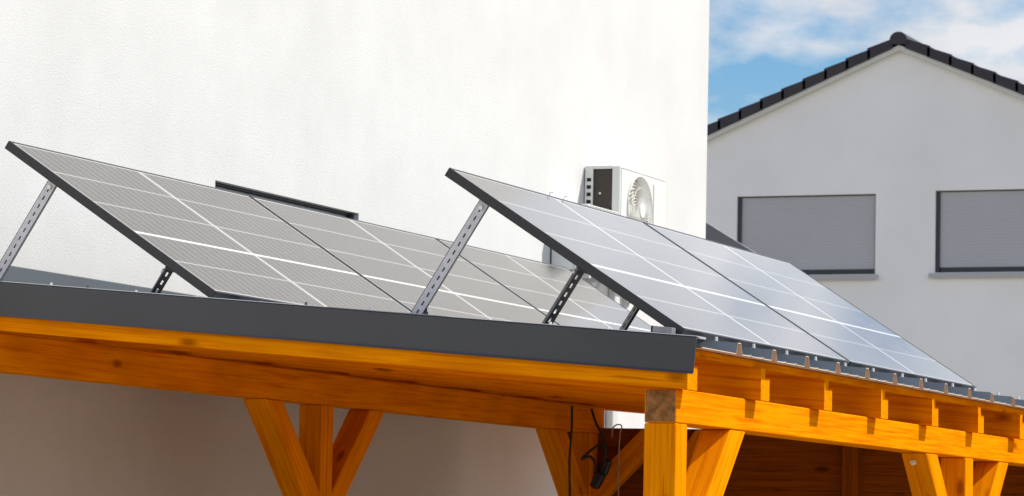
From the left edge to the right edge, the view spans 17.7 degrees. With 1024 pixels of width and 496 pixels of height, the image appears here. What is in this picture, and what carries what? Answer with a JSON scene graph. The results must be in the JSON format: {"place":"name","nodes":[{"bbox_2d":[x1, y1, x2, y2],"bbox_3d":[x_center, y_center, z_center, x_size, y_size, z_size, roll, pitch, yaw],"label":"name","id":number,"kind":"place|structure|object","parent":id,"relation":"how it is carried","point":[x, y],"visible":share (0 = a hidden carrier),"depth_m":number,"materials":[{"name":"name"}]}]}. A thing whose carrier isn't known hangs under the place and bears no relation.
{"place":"outdoors","nodes":[
{"label":"outdoors","id":0,"kind":"place"},
{"bbox_2d":[0,0,709,495],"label":"white house","id":1,"kind":"structure","parent":0,"point":[386,112],"depth_m":17.17,"materials":[{"name":"white plaster"},{"name":"render"}]},
{"bbox_2d":[215,182,353,218],"bbox_3d":[-1.216,0.217,16.816,0.095,0.948,1.643,-1,-5,23],"label":"window","id":2,"kind":"structure","parent":1,"relation":"in","point":[217,185],"depth_m":16.86,"materials":[{"name":"grey metal"}]},
{"bbox_2d":[550,204,618,288],"bbox_3d":[0.457,0.114,20.298,0.266,0.720,0.530,-1,-5,23],"label":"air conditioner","id":3,"kind":"object","parent":1,"relation":"attached to","point":[556,258],"depth_m":20.10,"materials":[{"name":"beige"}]},
{"bbox_2d":[606,288,619,427],"bbox_3d":[0.629,1.525,20.938,0.055,2.790,0.110,-1,-5,23],"label":"cable duct","id":4,"kind":"object","parent":1,"relation":"attached to","point":[611,418],"depth_m":20.95,"materials":[{"name":"grey plastic"}]},
{"bbox_2d":[585,165,665,309],"bbox_3d":[0.727,-0.049,20.958,0.263,0.862,0.848,-1,-5,23],"label":"air conditioner","id":5,"kind":"object","parent":1,"relation":"attached to","point":[637,195],"visible":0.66,"depth_m":20.69,"materials":[{"name":"white"}]},
{"bbox_2d":[706,222,754,252],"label":"roof","id":6,"kind":"structure","parent":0,"point":[715,234],"depth_m":28.25,"materials":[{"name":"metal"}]},
{"bbox_2d":[706,32,1023,399],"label":"gable house","id":7,"kind":"structure","parent":0,"point":[882,183],"depth_m":45.60,"materials":[{"name":"paint"}]},
{"bbox_2d":[737,194,877,279],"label":"window","id":8,"kind":"structure","parent":7,"relation":"in","point":[817,234],"depth_m":46.08,"materials":[{"name":"grey"}]},
{"bbox_2d":[928,189,1023,277],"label":"window","id":9,"kind":"structure","parent":7,"relation":"in","point":[977,230],"depth_m":45.17,"materials":[{"name":"grey"}]},
{"bbox_2d":[707,0,1023,124],"label":"sky","id":10,"kind":"structure","parent":0,"point":[758,49],"materials":[{"name":"blue"}]},
{"label":"ground","id":11,"kind":"structure","parent":0,"visible":0},
{"bbox_2d":[0,266,1023,495],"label":"carport","id":12,"kind":"object","parent":11,"relation":"on","point":[767,422],"visible":1,"depth_m":13.52,"materials":[{"name":"orange wood"}]},
{"bbox_2d":[0,180,56,280],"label":"support strut","id":13,"kind":"object","parent":12,"relation":"attached to","point":[27,225],"visible":1,"depth_m":12.81,"materials":[{"name":"metal"}]},
{"bbox_2d":[150,266,173,292],"bbox_3d":[-1.350,0.149,12.561,0.043,0.174,0.057,30,8,-10],"label":"support strut","id":14,"kind":"object","parent":12,"relation":"attached to","point":[163,277],"visible":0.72,"depth_m":12.58,"materials":[{"name":"metal"}]},
{"bbox_2d":[5,141,410,312],"bbox_3d":[-1.159,-0.021,13.582,1.107,0.035,2.043,35,8,22],"label":"solar panel","id":15,"kind":"object","parent":12,"relation":"on","point":[211,242],"visible":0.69,"depth_m":13.37,"materials":[{"name":"grey"}]},
{"bbox_2d":[250,196,558,324],"bbox_3d":[-0.371,0.162,15.475,1.107,0.035,2.043,35,8,22],"label":"solar panel","id":16,"kind":"object","parent":12,"relation":"on","point":[400,266],"visible":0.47,"depth_m":15.37,"materials":[{"name":"grey"}]},
{"bbox_2d":[411,200,489,313],"bbox_3d":[-0.238,0.064,12.115,0.057,0.544,0.025,35,8,22],"label":"support strut","id":17,"kind":"object","parent":12,"relation":"attached to","point":[452,255],"visible":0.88,"depth_m":12.11,"materials":[{"name":"metal"}]},
{"bbox_2d":[435,238,650,331],"bbox_3d":[0.370,0.335,17.255,1.107,0.035,1.798,35,8,22],"label":"solar panel","id":18,"kind":"object","parent":12,"relation":"on","point":[538,285],"visible":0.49,"depth_m":17.21,"materials":[{"name":"grey"}]},
{"bbox_2d":[542,267,586,323],"bbox_3d":[0.174,0.201,11.921,0.043,0.296,0.057,30,8,-10],"label":"support strut","id":19,"kind":"object","parent":12,"relation":"attached to","point":[579,272],"visible":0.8,"depth_m":11.94,"materials":[{"name":"metal"}]},
{"bbox_2d":[445,168,849,365],"bbox_3d":[0.575,0.093,12.851,1.115,0.051,2.043,35,8,22],"label":"solar panel","id":20,"kind":"object","parent":19,"relation":"on","point":[658,277],"visible":0.89,"depth_m":12.61,"materials":[{"name":"grey"}]},
{"bbox_2d":[568,406,572,495],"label":"cable","id":21,"kind":"object","parent":12,"relation":"hanging from","point":[569,460],"visible":1,"depth_m":17.95,"materials":[{"name":"black plastic"}]},
{"bbox_2d":[581,442,601,479],"bbox_3d":[0.444,1.187,18.334,0.126,0.213,0.036,-1,-5,23],"label":"cable","id":22,"kind":"object","parent":12,"relation":"hanging from","point":[585,456],"visible":1,"depth_m":18.33,"materials":[{"name":"black plastic"}]},
{"bbox_2d":[590,408,606,464],"bbox_3d":[0.482,1.051,18.324,0.100,0.315,0.038,0,-5,14],"label":"cable","id":23,"kind":"object","parent":12,"relation":"hanging from","point":[601,434],"visible":1,"depth_m":18.31,"materials":[{"name":"black plastic"}]},
{"bbox_2d":[590,442,611,488],"bbox_3d":[0.497,1.213,18.337,0.120,0.262,0.052,-1,-5,23],"label":"adapter bundle","id":24,"kind":"object","parent":23,"relation":"hanging from","point":[597,481],"visible":1,"depth_m":18.31,"materials":[{"name":"black plastic"}]},
{"bbox_2d":[611,424,621,495],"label":"cord","id":25,"kind":"object","parent":12,"relation":"hanging from","point":[618,451],"visible":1,"depth_m":18.40,"materials":[{"name":"beige plastic"}]},
{"bbox_2d":[619,306,639,329],"bbox_3d":[0.457,0.269,12.529,0.037,0.280,0.050,27,9,-28],"label":"support strut","id":26,"kind":"object","parent":12,"relation":"attached to","point":[630,317],"visible":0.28,"depth_m":12.54,"materials":[{"name":"grey metal"}]},
{"bbox_2d":[651,325,675,333],"bbox_3d":[0.538,0.292,11.704,0.082,0.030,0.042,-1,-5,23],"label":"mounting rail","id":27,"kind":"object","parent":12,"relation":"attached to","point":[661,329],"visible":0.86,"depth_m":11.69,"materials":[{"name":"grey metal"}]},
{"bbox_2d":[644,222,975,390],"bbox_3d":[1.362,0.285,14.744,1.107,0.035,2.043,35,8,22],"label":"solar panel","id":28,"kind":"object","parent":12,"relation":"on","point":[855,336],"visible":0.7,"depth_m":14.64,"materials":[{"name":"grey"}]}
]}

